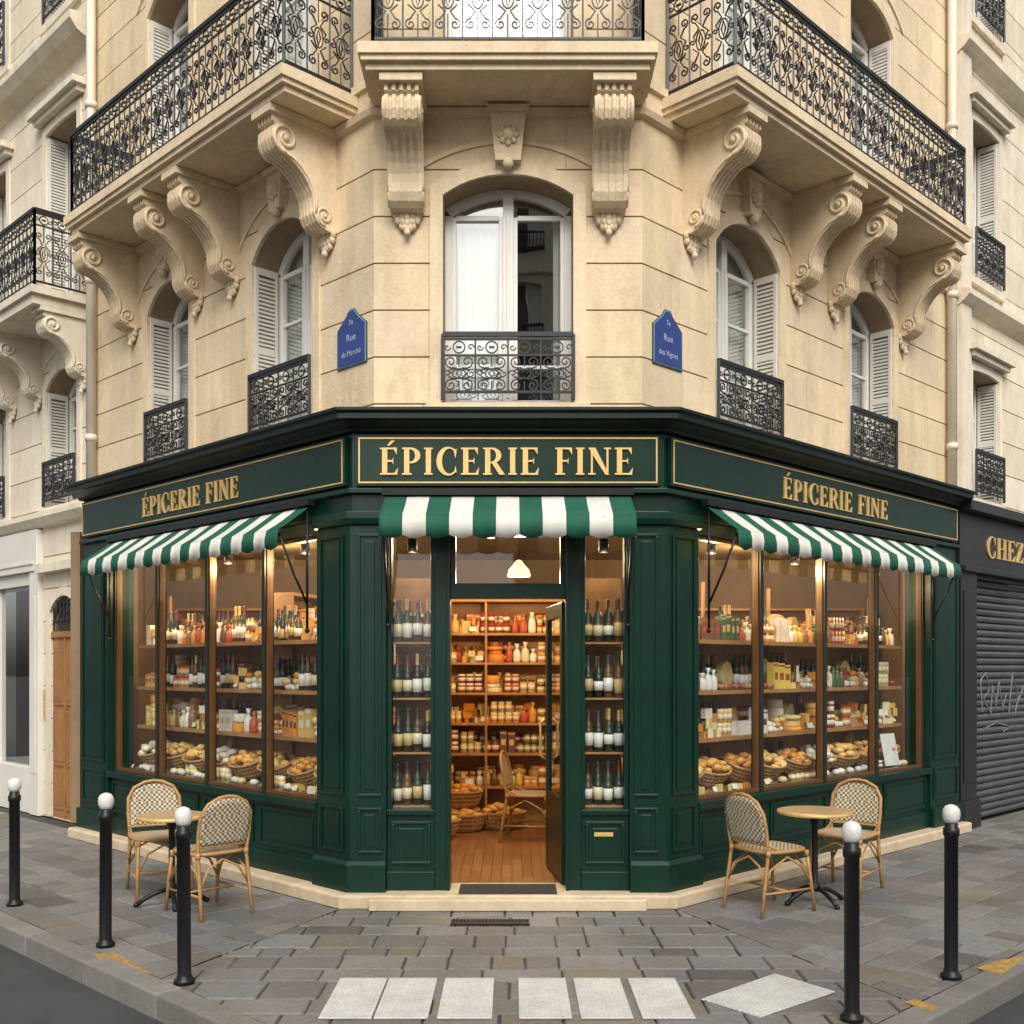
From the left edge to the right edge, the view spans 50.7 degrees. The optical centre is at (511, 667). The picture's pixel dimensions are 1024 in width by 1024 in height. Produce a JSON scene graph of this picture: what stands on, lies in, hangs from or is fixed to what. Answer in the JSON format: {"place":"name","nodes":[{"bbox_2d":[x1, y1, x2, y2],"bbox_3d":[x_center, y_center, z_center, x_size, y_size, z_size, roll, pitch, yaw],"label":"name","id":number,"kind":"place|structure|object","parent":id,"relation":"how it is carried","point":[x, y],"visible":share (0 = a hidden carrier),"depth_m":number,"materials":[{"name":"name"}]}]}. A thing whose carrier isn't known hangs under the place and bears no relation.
{"place":"outdoors","nodes":[
{"label":"outdoors","id":0,"kind":"place"},
{"bbox_2d":[318,978,386,1018],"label":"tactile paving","id":1,"kind":"structure","parent":0,"point":[354,998],"depth_m":5.67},
{"bbox_2d":[374,978,436,1018],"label":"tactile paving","id":2,"kind":"structure","parent":0,"point":[406,998],"depth_m":5.67,"materials":[{"name":"white paint"}]},
{"bbox_2d":[437,978,493,1018],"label":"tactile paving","id":3,"kind":"structure","parent":0,"point":[466,998],"depth_m":5.67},
{"bbox_2d":[189,537,813,559],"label":"shop ceiling","id":4,"kind":"structure","parent":0,"point":[512,548],"depth_m":13.44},
{"bbox_2d":[507,560,530,577],"bbox_3d":[0.060,-1.051,9.350,0.204,0.518,0.204,0,0,0],"label":"pendant lamp","id":5,"kind":"object","parent":4,"relation":"hanging from","point":[518,568],"visible":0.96,"depth_m":9.28,"materials":[{"name":"white glass"}]},
{"bbox_2d":[0,800,1023,1023],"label":"pavement","id":6,"kind":"structure","parent":0,"point":[276,958],"depth_m":7.04,"materials":[{"name":"stone"}]},
{"bbox_2d":[6,778,22,906],"bbox_3d":[-3.670,1.280,7.967,0.116,0.940,0.116,0,0,0],"label":"bollard","id":7,"kind":"object","parent":6,"relation":"on","point":[14,785],"visible":1,"depth_m":7.94,"materials":[{"name":"black metal"}]},
{"bbox_2d":[0,529,43,815],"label":"cream shopfront","id":8,"kind":"object","parent":6,"relation":"on","point":[21,555],"visible":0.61,"depth_m":12.93,"materials":[{"name":"white paint"}]},
{"bbox_2d":[0,0,85,821],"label":"stone walls","id":9,"kind":"structure","parent":6,"relation":"on","point":[42,101],"depth_m":12.69,"materials":[{"name":"stone"}]},
{"bbox_2d":[0,0,67,519],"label":"shutters","id":10,"kind":"object","parent":9,"relation":"attached to","point":[61,146],"visible":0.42,"depth_m":12.77,"materials":[{"name":"paint"}]},
{"bbox_2d":[3,0,75,518],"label":"window frames","id":11,"kind":"structure","parent":9,"relation":"in","point":[72,401],"depth_m":12.87,"materials":[{"name":"white wood"}]},
{"bbox_2d":[0,0,85,631],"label":"iron railings","id":12,"kind":"object","parent":9,"relation":"attached to","point":[30,254],"visible":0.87,"depth_m":11.90,"materials":[{"name":"black metal"}]},
{"bbox_2d":[43,689,45,718],"bbox_3d":[-5.501,0.425,12.720,0.024,0.350,0.080,0,0,-45],"label":"intercom panel","id":13,"kind":"object","parent":9,"relation":"attached to","point":[44,703],"visible":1,"depth_m":12.71,"materials":[{"name":"gold metal"}]},
{"bbox_2d":[51,631,70,819],"bbox_3d":[-5.096,0.655,12.354,0.760,2.150,0.054,0,0,45],"label":"oak door","id":14,"kind":"structure","parent":9,"relation":"attached to","point":[61,724],"depth_m":12.39,"materials":[{"name":"brown wood"}]},
{"bbox_2d":[96,793,114,947],"bbox_3d":[-2.558,1.268,6.800,0.116,0.965,0.116,0,0,33],"label":"bollard","id":15,"kind":"object","parent":6,"relation":"on","point":[105,819],"visible":1,"depth_m":6.77,"materials":[{"name":"black metal"}]},
{"bbox_2d":[92,952,150,973],"bbox_3d":[-2.310,1.748,6.375,0.138,0.005,0.631,0,0,-38],"label":"yellow marking","id":16,"kind":"object","parent":6,"relation":"on","point":[117,957],"visible":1,"depth_m":6.49,"materials":[{"name":"paint"}]},
{"bbox_2d":[126,779,193,901],"bbox_3d":[-2.751,1.319,8.421,0.440,0.865,0.543,0,0,-28],"label":"bistro chair","id":17,"kind":"object","parent":6,"relation":"on","point":[150,795],"visible":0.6,"depth_m":8.55,"materials":[{"name":"wicker"}]},
{"bbox_2d":[133,810,208,911],"bbox_3d":[-2.520,1.421,8.000,0.506,0.673,0.506,0,0,0],"label":"bistro table","id":18,"kind":"object","parent":6,"relation":"on","point":[167,818],"visible":0.69,"depth_m":7.94,"materials":[{"name":"brown wood"}]},
{"bbox_2d":[174,807,194,985],"bbox_3d":[-1.823,1.260,6.000,0.116,0.980,0.116,0,0,-25],"label":"bollard","id":19,"kind":"object","parent":6,"relation":"on","point":[183,837],"visible":1,"depth_m":5.97,"materials":[{"name":"black metal"}]},
{"bbox_2d":[164,794,253,921],"bbox_3d":[-2.173,1.319,7.763,0.440,0.865,0.543,0,0,-45],"label":"bistro chair","id":20,"kind":"object","parent":6,"relation":"on","point":[224,825],"visible":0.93,"depth_m":7.62,"materials":[{"name":"wicker"}]},
{"bbox_2d":[450,919,529,924],"bbox_3d":[-0.150,1.745,7.415,0.540,0.008,0.150,0,0,0],"label":"drain grate","id":21,"kind":"object","parent":6,"relation":"in","point":[489,921],"visible":1,"depth_m":7.41,"materials":[{"name":"black metal"}]},
{"bbox_2d":[452,821,560,882],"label":"shop floor","id":22,"kind":"structure","parent":6,"relation":"on","point":[483,855],"depth_m":9.41,"materials":[{"name":"brown wood"}]},
{"bbox_2d":[452,818,460,836],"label":"wicker basket","id":23,"kind":"object","parent":22,"relation":"on","point":[455,825],"visible":0.23,"depth_m":10.44,"materials":[{"name":"brown wicker"}]},
{"bbox_2d":[455,811,487,832],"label":"wicker basket","id":24,"kind":"object","parent":22,"relation":"on","point":[471,823],"visible":0.6,"depth_m":10.81,"materials":[{"name":"brown wicker"}]},
{"bbox_2d":[71,532,902,822],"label":"shop inner walls","id":25,"kind":"structure","parent":22,"relation":"on","point":[786,582],"depth_m":14.50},
{"bbox_2d":[480,809,526,829],"bbox_3d":[-0.100,1.559,11.100,0.518,0.181,0.382,0,0,-11],"label":"wicker basket","id":26,"kind":"object","parent":22,"relation":"on","point":[493,821],"visible":0.65,"depth_m":10.96,"materials":[{"name":"brown wicker"}]},
{"bbox_2d":[135,578,901,819],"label":"display shelves","id":27,"kind":"object","parent":22,"relation":"on","point":[414,590],"visible":0.27,"depth_m":10.47,"materials":[{"name":"brown wood"}]},
{"bbox_2d":[137,749,154,764],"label":"wicker basket","id":28,"kind":"object","parent":27,"relation":"on","point":[149,758],"visible":0.24,"depth_m":10.78,"materials":[{"name":"brown wicker"}]},
{"bbox_2d":[167,742,195,768],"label":"wicker basket","id":29,"kind":"object","parent":27,"relation":"on","point":[177,762],"visible":0.26,"depth_m":10.44,"materials":[{"name":"brown wicker"}]},
{"bbox_2d":[181,747,218,772],"bbox_3d":[-2.938,0.880,10.275,0.438,0.153,0.324,0,24,37],"label":"wicker basket","id":30,"kind":"object","parent":27,"relation":"on","point":[198,763],"visible":0.4,"depth_m":10.14,"materials":[{"name":"brown wicker"}]},
{"bbox_2d":[204,748,241,773],"bbox_3d":[-2.640,0.879,9.976,0.441,0.154,0.326,0,24,41],"label":"wicker basket","id":31,"kind":"object","parent":27,"relation":"on","point":[222,764],"visible":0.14,"depth_m":9.80,"materials":[{"name":"brown wicker"}]},
{"bbox_2d":[228,749,261,779],"bbox_3d":[-2.340,0.877,9.675,0.459,0.161,0.339,0,24,47],"label":"wicker basket","id":32,"kind":"object","parent":27,"relation":"on","point":[248,771],"visible":0.51,"depth_m":9.53,"materials":[{"name":"brown wicker"}]},
{"bbox_2d":[256,753,295,780],"bbox_3d":[-2.018,0.880,9.355,0.323,0.153,0.437,-31,20,-38],"label":"wicker basket","id":33,"kind":"object","parent":27,"relation":"on","point":[283,769],"visible":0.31,"depth_m":9.21,"materials":[{"name":"brown wicker"}]},
{"bbox_2d":[287,768,316,786],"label":"wicker basket","id":34,"kind":"object","parent":27,"relation":"on","point":[306,778],"visible":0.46,"depth_m":8.90,"materials":[{"name":"brown wicker"}]},
{"bbox_2d":[452,790,483,807],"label":"wicker basket","id":35,"kind":"object","parent":27,"relation":"on","point":[466,799],"visible":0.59,"depth_m":10.84,"materials":[{"name":"brown wicker"}]},
{"bbox_2d":[393,598,622,804],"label":"wine bottles","id":36,"kind":"object","parent":27,"relation":"on","point":[415,736],"visible":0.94,"depth_m":8.17,"materials":[{"name":"green glass"}]},
{"bbox_2d":[131,605,907,794],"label":"grocery goods","id":37,"kind":"object","parent":27,"relation":"on","point":[296,720],"visible":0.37,"depth_m":10.33},
{"bbox_2d":[139,740,899,820],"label":"bread rolls","id":38,"kind":"object","parent":27,"relation":"on","point":[235,757],"visible":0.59,"depth_m":9.91,"materials":[{"name":"brown food"}]},
{"bbox_2d":[699,757,731,786],"bbox_3d":[1.644,0.882,9.042,0.427,0.150,0.316,0,24,-39],"label":"wicker basket","id":39,"kind":"object","parent":27,"relation":"on","point":[709,779],"visible":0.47,"depth_m":8.92,"materials":[{"name":"brown wicker"}]},
{"bbox_2d":[722,753,750,782],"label":"wicker basket","id":40,"kind":"object","parent":27,"relation":"on","point":[740,774],"visible":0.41,"depth_m":9.21,"materials":[{"name":"brown wicker"}]},
{"bbox_2d":[748,752,786,778],"bbox_3d":[2.263,0.882,9.661,0.428,0.150,0.316,0,24,-39],"label":"wicker basket","id":41,"kind":"object","parent":27,"relation":"on","point":[771,772],"visible":0.3,"depth_m":9.54,"materials":[{"name":"brown wicker"}]},
{"bbox_2d":[776,749,810,773],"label":"wicker basket","id":42,"kind":"object","parent":27,"relation":"on","point":[793,765],"visible":0.47,"depth_m":9.82,"materials":[{"name":"brown wicker"}]},
{"bbox_2d":[799,746,836,769],"bbox_3d":[2.893,0.880,10.289,0.439,0.154,0.324,0,24,-42],"label":"wicker basket","id":43,"kind":"object","parent":27,"relation":"on","point":[830,763],"visible":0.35,"depth_m":10.17,"materials":[{"name":"brown wicker"}]},
{"bbox_2d":[827,742,859,768],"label":"wicker basket","id":44,"kind":"object","parent":27,"relation":"on","point":[845,762],"visible":0.46,"depth_m":10.46,"materials":[{"name":"brown wicker"}]},
{"bbox_2d":[847,742,867,765],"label":"wicker basket","id":45,"kind":"object","parent":27,"relation":"on","point":[862,759],"visible":0.2,"depth_m":10.76,"materials":[{"name":"brown wicker"}]},
{"bbox_2d":[864,738,899,759],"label":"wicker basket","id":46,"kind":"object","parent":27,"relation":"on","point":[881,756],"visible":0.2,"depth_m":11.04,"materials":[{"name":"brown wicker"}]},
{"bbox_2d":[498,750,545,842],"bbox_3d":[0.156,1.219,10.354,0.543,0.865,0.440,0,0,10],"label":"bistro chair","id":47,"kind":"object","parent":22,"relation":"on","point":[506,770],"visible":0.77,"depth_m":10.28,"materials":[{"name":"wicker"}]},
{"bbox_2d":[68,821,971,910],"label":"stone plinth","id":48,"kind":"structure","parent":6,"relation":"on","point":[453,899],"depth_m":7.97,"materials":[{"name":"stone"}]},
{"bbox_2d":[459,884,556,893],"bbox_3d":[-0.030,1.644,8.035,0.720,0.012,0.330,0,0,0],"label":"door mat","id":49,"kind":"object","parent":48,"relation":"on","point":[507,889],"depth_m":7.99,"materials":[{"name":"grey rubber"}]},
{"bbox_2d":[76,433,962,892],"bbox_3d":[0.161,-0.045,9.949,9.399,3.390,4.048,0,0,0],"label":"shopfront joinery","id":50,"kind":"object","parent":48,"relation":"on","point":[352,829],"visible":0.82,"depth_m":8.07,"materials":[{"name":"green wood"}]},
{"bbox_2d":[142,476,238,516],"bbox_3d":[-2.902,-1.541,9.649,0.016,0.232,1.720,0,0,-45],"label":"shop sign lettering","id":51,"kind":"object","parent":50,"relation":"attached to","point":[159,501],"visible":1,"depth_m":9.62,"materials":[{"name":"gold metal"}]},
{"bbox_2d":[80,498,314,640],"bbox_3d":[-2.854,-0.777,9.357,0.331,1.025,3.480,0,0,-45],"label":"awning","id":52,"kind":"object","parent":50,"relation":"attached to","point":[244,531],"visible":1,"depth_m":9.04,"materials":[{"name":"green fabric"}]},
{"bbox_2d":[224,553,232,563],"bbox_3d":[-2.529,-1.020,9.626,0.076,0.180,0.074,0,0,0],"label":"ceiling spotlight","id":53,"kind":"object","parent":50,"relation":"attached to","point":[228,559],"visible":0.66,"depth_m":9.60,"materials":[{"name":"black paint"}]},
{"bbox_2d":[301,542,309,553],"bbox_3d":[-1.680,-1.020,8.778,0.076,0.180,0.074,0,0,0],"label":"ceiling spotlight","id":54,"kind":"object","parent":50,"relation":"attached to","point":[303,548],"visible":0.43,"depth_m":8.74,"materials":[{"name":"black paint"}]},
{"bbox_2d":[407,538,416,552],"bbox_3d":[-0.750,-0.960,8.130,0.076,0.180,0.074,0,0,0],"label":"ceiling spotlight","id":55,"kind":"object","parent":50,"relation":"attached to","point":[412,545],"visible":0.94,"depth_m":8.10,"materials":[{"name":"black paint"}]},
{"bbox_2d":[380,440,632,475],"bbox_3d":[-0.040,-1.543,7.942,1.860,0.258,0.016,0,0,0],"label":"shop sign lettering","id":56,"kind":"object","parent":50,"relation":"attached to","point":[593,451],"visible":1,"depth_m":7.94,"materials":[{"name":"gold metal"}]},
{"bbox_2d":[379,488,636,627],"bbox_3d":[-0.030,-0.802,7.739,1.840,1.025,0.411,0,0,0],"label":"awning","id":57,"kind":"object","parent":50,"relation":"attached to","point":[506,512],"visible":1,"depth_m":7.61,"materials":[{"name":"green fabric"}]},
{"bbox_2d":[63,0,972,768],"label":"stone walls","id":58,"kind":"structure","parent":50,"relation":"on","point":[613,146],"depth_m":8.78,"materials":[{"name":"stone"}]},
{"bbox_2d":[337,308,366,370],"bbox_3d":[-1.259,-2.595,8.484,0.018,0.450,0.380,0,0,-45],"label":"street name sign","id":59,"kind":"object","parent":58,"relation":"attached to","point":[352,341],"visible":1,"depth_m":8.46,"materials":[{"name":"blue metal"}]},
{"bbox_2d":[70,0,965,468],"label":"iron railings","id":60,"kind":"object","parent":58,"relation":"on","point":[932,166],"visible":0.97,"depth_m":8.98,"materials":[{"name":"black metal"}]},
{"bbox_2d":[172,0,869,460],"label":"window frames","id":61,"kind":"structure","parent":58,"relation":"attached to","point":[508,222],"depth_m":9.33,"materials":[{"name":"white wood"}]},
{"bbox_2d":[150,0,891,466],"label":"shutters","id":62,"kind":"object","parent":58,"relation":"attached to","point":[764,360],"visible":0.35,"depth_m":9.82,"materials":[{"name":"paint"}]},
{"bbox_2d":[181,0,860,457],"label":"rooms","id":63,"kind":"object","parent":58,"relation":"attached to","point":[535,276],"visible":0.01,"depth_m":9.90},
{"bbox_2d":[182,0,859,457],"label":"curtains","id":64,"kind":"object","parent":63,"relation":"on","point":[476,276],"visible":0.09,"depth_m":8.68,"materials":[{"name":"white fabric"}]},
{"bbox_2d":[85,0,957,485],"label":"downpipes","id":65,"kind":"object","parent":58,"relation":"attached to","point":[91,284],"visible":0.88,"depth_m":11.68,"materials":[{"name":"metal"}]},
{"bbox_2d":[652,309,681,371],"bbox_3d":[1.227,-2.595,8.512,0.018,0.450,0.380,0,0,45],"label":"street name sign","id":66,"kind":"object","parent":58,"relation":"attached to","point":[666,342],"visible":1,"depth_m":8.50,"materials":[{"name":"blue metal"}]},
{"bbox_2d":[114,536,923,799],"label":"shop window frames","id":67,"kind":"structure","parent":50,"relation":"attached to","point":[757,671],"depth_m":9.76,"materials":[{"name":"wood"}]},
{"bbox_2d":[63,407,975,506],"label":"shopfront cornice","id":68,"kind":"structure","parent":50,"relation":"attached to","point":[334,422],"depth_m":8.33,"materials":[{"name":"green wood"}]},
{"bbox_2d":[82,437,957,539],"bbox_3d":[0.161,-1.528,9.771,9.250,0.336,3.656,0,0,0],"label":"sign gold border","id":69,"kind":"object","parent":50,"relation":"attached to","point":[359,438],"visible":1,"depth_m":8.34,"materials":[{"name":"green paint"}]},
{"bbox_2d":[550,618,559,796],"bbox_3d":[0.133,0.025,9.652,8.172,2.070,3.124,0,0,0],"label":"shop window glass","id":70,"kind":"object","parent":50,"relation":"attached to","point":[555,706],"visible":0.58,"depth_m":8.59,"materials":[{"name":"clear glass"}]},
{"bbox_2d":[539,718,612,835],"bbox_3d":[0.498,0.831,8.473,0.156,0.838,1.043,0,0,-23],"label":"door handle","id":71,"kind":"object","parent":50,"relation":"attached to","point":[544,758],"visible":0.57,"depth_m":8.91,"materials":[{"name":"gold metal"}]},
{"bbox_2d":[599,538,608,552],"bbox_3d":[0.690,-0.960,8.130,0.076,0.180,0.074,0,0,0],"label":"ceiling spotlight","id":72,"kind":"object","parent":50,"relation":"attached to","point":[603,545],"visible":0.93,"depth_m":8.10,"materials":[{"name":"black paint"}]},
{"bbox_2d":[707,542,715,553],"bbox_3d":[1.620,-1.020,8.778,0.076,0.180,0.074,0,0,0],"label":"ceiling spotlight","id":73,"kind":"object","parent":50,"relation":"attached to","point":[712,548],"visible":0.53,"depth_m":8.74,"materials":[{"name":"black paint"}]},
{"bbox_2d":[791,555,798,564],"bbox_3d":[2.539,-1.020,9.697,0.076,0.180,0.074,0,0,0],"label":"ceiling spotlight","id":74,"kind":"object","parent":50,"relation":"attached to","point":[795,560],"visible":0.69,"depth_m":9.67,"materials":[{"name":"white"}]},
{"bbox_2d":[702,498,961,641],"bbox_3d":[2.992,-0.777,9.555,4.040,1.025,0.331,0,0,-45],"label":"awning","id":75,"kind":"object","parent":50,"relation":"attached to","point":[769,531],"visible":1,"depth_m":9.17,"materials":[{"name":"green fabric"}]},
{"bbox_2d":[782,472,887,519],"bbox_3d":[2.955,-1.541,9.762,0.016,0.232,1.900,0,0,45],"label":"shop sign lettering","id":76,"kind":"object","parent":50,"relation":"attached to","point":[832,500],"visible":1,"depth_m":9.67,"materials":[{"name":"gold metal"}]},
{"bbox_2d":[879,733,899,765],"bbox_3d":[3.850,0.830,11.007,0.260,0.320,0.072,0,0,-39],"label":"price card","id":77,"kind":"object","parent":50,"relation":"attached to","point":[890,755],"visible":1,"depth_m":11.00,"materials":[{"name":"white paper"}]},
{"bbox_2d":[722,792,815,918],"bbox_3d":[1.859,1.319,7.848,0.543,0.865,0.440,0,0,-30],"label":"bistro chair","id":78,"kind":"object","parent":6,"relation":"on","point":[746,824],"visible":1,"depth_m":7.74,"materials":[{"name":"wicker"}]},
{"bbox_2d":[777,806,853,909],"bbox_3d":[2.260,1.409,8.060,0.556,0.698,0.556,0,0,0],"label":"bistro table","id":79,"kind":"object","parent":6,"relation":"on","point":[815,814],"visible":0.91,"depth_m":8.03,"materials":[{"name":"brown wood"}]},
{"bbox_2d":[807,778,883,898],"bbox_3d":[2.635,1.319,8.519,0.440,0.865,0.543,0,0,38],"label":"bistro chair","id":80,"kind":"object","parent":6,"relation":"on","point":[860,798],"visible":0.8,"depth_m":8.64,"materials":[{"name":"wicker"}]},
{"bbox_2d":[840,821,863,1023],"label":"bollard","id":81,"kind":"object","parent":6,"relation":"on","point":[851,836],"visible":1,"depth_m":5.34,"materials":[{"name":"black metal"}]},
{"bbox_2d":[905,999,938,1010],"bbox_3d":[2.125,1.748,5.600,0.091,0.005,0.178,0,0,-30],"label":"yellow marking","id":82,"kind":"object","parent":6,"relation":"on","point":[921,1004],"visible":1,"depth_m":5.60,"materials":[{"name":"paint"}]},
{"bbox_2d":[940,804,961,980],"bbox_3d":[2.481,1.260,6.100,0.116,0.980,0.116,0,0,41],"label":"bollard","id":83,"kind":"object","parent":6,"relation":"on","point":[951,814],"visible":1,"depth_m":6.07,"materials":[{"name":"black metal"}]},
{"bbox_2d":[956,500,1023,827],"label":"charcoal shopfront","id":84,"kind":"object","parent":6,"relation":"on","point":[980,523],"visible":0.58,"depth_m":11.85,"materials":[{"name":"paint"}]},
{"bbox_2d":[957,0,1023,512],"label":"stone walls","id":85,"kind":"structure","parent":84,"relation":"on","point":[990,112],"depth_m":13.20,"materials":[{"name":"stone"}]},
{"bbox_2d":[973,0,976,497],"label":"window frames","id":86,"kind":"structure","parent":85,"relation":"attached to","point":[975,274],"depth_m":13.39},
{"bbox_2d":[977,0,996,502],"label":"shutters","id":87,"kind":"object","parent":85,"relation":"attached to","point":[982,221],"visible":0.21,"depth_m":13.33,"materials":[{"name":"paint"}]},
{"bbox_2d":[975,0,1005,502],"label":"iron railings","id":88,"kind":"object","parent":85,"relation":"attached to","point":[979,477],"visible":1,"depth_m":12.94,"materials":[{"name":"black metal"}]},
{"bbox_2d":[977,574,1023,816],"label":"roller shutter","id":89,"kind":"object","parent":84,"relation":"attached to","point":[992,655],"visible":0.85,"depth_m":12.77,"materials":[{"name":"metal"}]},
{"bbox_2d":[987,536,1023,563],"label":"shop sign lettering","id":90,"kind":"object","parent":84,"relation":"attached to","point":[999,549],"visible":1,"depth_m":12.52,"materials":[{"name":"gold metal"}]},
{"bbox_2d":[976,956,1023,974],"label":"yellow marking","id":91,"kind":"object","parent":6,"relation":"on","point":[1000,967],"visible":1,"depth_m":6.33,"materials":[{"name":"paint"}]},
{"bbox_2d":[0,676,1023,1023],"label":"road","id":92,"kind":"structure","parent":0,"point":[32,992],"depth_m":6.11,"materials":[{"name":"grey asphalt"}]},
{"bbox_2d":[0,911,1023,1023],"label":"kerb","id":93,"kind":"structure","parent":92,"relation":"on","point":[973,998],"depth_m":5.99,"materials":[{"name":"stone"}]},
{"bbox_2d":[518,978,571,1018],"bbox_3d":[0.168,1.746,5.725,0.265,0.009,0.690,0,0,0],"label":"crosswalk stripe","id":94,"kind":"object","parent":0,"point":[543,998],"depth_m":5.67,"materials":[{"name":"white paint"}]},
{"bbox_2d":[573,978,632,1018],"bbox_3d":[0.475,1.746,5.725,0.260,0.009,0.690,0,0,0],"label":"crosswalk stripe","id":95,"kind":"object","parent":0,"point":[601,998],"depth_m":5.67,"materials":[{"name":"white paint"}]},
{"bbox_2d":[628,978,695,1018],"bbox_3d":[0.782,1.746,5.725,0.265,0.009,0.690,0,0,0],"label":"crosswalk stripe","id":96,"kind":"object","parent":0,"point":[660,998],"depth_m":5.67,"materials":[{"name":"white paint"}]},
{"bbox_2d":[702,974,834,1017],"bbox_3d":[1.370,1.746,5.780,0.688,0.009,0.415,0,0,-40],"label":"crosswalk stripe","id":97,"kind":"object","parent":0,"point":[767,995],"depth_m":5.74,"materials":[{"name":"white paint"}]}
]}

